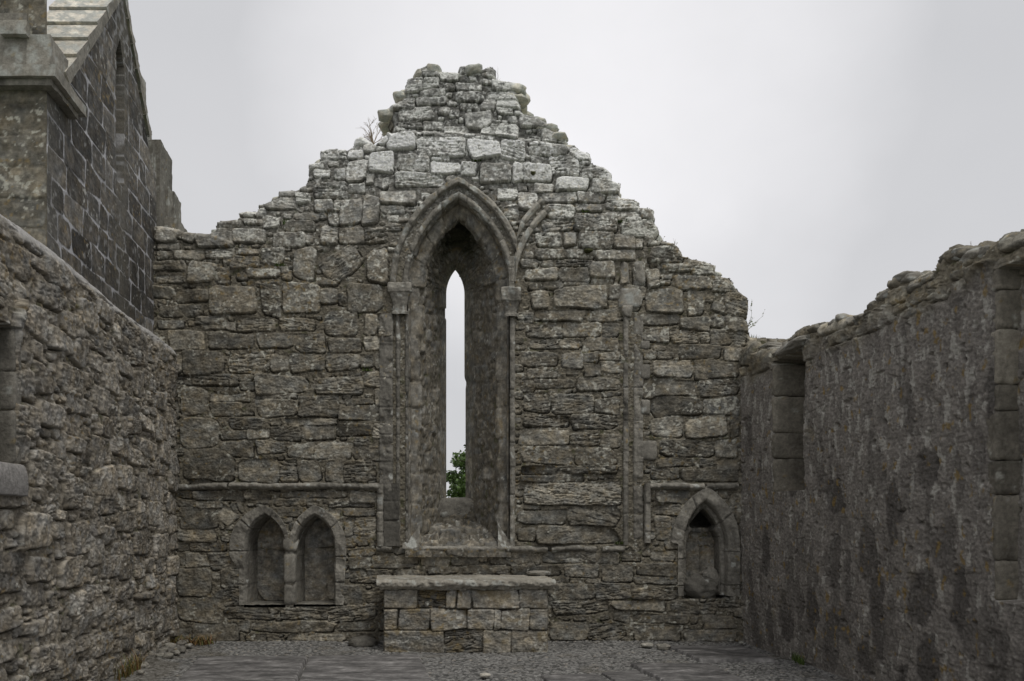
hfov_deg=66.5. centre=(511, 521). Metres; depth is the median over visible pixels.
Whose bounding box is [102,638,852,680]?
gravel
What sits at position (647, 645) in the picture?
loose stone
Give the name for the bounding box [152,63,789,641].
gable wall
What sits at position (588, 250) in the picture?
moss cushion
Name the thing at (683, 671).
grave slab
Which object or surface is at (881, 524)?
side wall
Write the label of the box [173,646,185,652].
rubble stone
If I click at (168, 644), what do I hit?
rubble stone
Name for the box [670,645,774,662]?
grave slab
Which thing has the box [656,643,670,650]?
loose stone
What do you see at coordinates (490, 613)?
altar
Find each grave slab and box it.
[178,656,306,680]
[299,654,430,680]
[541,674,606,680]
[601,670,656,680]
[630,663,746,680]
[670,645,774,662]
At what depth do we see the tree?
29.12 m
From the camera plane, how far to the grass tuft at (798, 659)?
8.56 m
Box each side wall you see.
[0,214,179,680]
[739,229,1023,680]
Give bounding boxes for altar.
[376,574,555,652]
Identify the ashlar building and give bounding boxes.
[0,0,186,333]
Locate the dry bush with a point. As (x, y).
(371, 139)
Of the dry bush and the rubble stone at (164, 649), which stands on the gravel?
the rubble stone at (164, 649)
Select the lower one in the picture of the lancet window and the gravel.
the gravel
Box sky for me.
[47,0,1023,497]
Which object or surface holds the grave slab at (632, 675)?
on the gravel
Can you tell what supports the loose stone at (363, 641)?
on the gravel
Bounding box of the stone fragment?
[702,567,719,593]
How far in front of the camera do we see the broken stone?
10.22 m
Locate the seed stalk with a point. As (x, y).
(749, 321)
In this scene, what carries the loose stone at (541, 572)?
on the altar
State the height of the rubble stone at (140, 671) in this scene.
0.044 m
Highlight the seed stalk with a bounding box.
[746,301,763,329]
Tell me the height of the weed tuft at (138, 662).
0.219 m
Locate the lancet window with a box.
[379,177,520,556]
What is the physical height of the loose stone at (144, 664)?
0.085 m
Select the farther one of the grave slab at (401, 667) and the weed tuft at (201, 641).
the weed tuft at (201, 641)
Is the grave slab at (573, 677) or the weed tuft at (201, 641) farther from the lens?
the weed tuft at (201, 641)
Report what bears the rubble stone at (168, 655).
on the gravel
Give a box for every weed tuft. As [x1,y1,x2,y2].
[111,650,145,680]
[170,633,218,645]
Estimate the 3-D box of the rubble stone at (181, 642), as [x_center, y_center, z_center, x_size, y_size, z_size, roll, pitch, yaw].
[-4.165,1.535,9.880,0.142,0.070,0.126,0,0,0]
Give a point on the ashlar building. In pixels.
(88, 194)
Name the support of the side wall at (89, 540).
on the ground
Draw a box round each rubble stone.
[136,670,144,673]
[159,647,168,651]
[162,653,173,658]
[164,642,176,646]
[170,650,179,654]
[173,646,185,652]
[176,640,188,644]
[185,643,192,647]
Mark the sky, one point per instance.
(816, 154)
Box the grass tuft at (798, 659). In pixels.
[790,650,804,664]
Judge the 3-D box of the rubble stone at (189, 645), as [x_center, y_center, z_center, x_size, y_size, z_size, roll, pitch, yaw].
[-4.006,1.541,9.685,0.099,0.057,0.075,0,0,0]
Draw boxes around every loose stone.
[131,662,149,667]
[348,635,378,647]
[480,673,490,677]
[525,570,550,574]
[639,642,653,647]
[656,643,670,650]
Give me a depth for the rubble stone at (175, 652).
9.12 m
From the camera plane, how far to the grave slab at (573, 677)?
7.77 m
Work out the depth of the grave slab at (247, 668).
8.03 m
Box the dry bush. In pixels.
[360,117,382,143]
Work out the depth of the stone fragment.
10.35 m
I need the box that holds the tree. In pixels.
[446,444,465,497]
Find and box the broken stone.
[684,573,718,598]
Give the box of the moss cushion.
[584,248,592,252]
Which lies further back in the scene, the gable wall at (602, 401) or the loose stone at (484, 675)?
the gable wall at (602, 401)

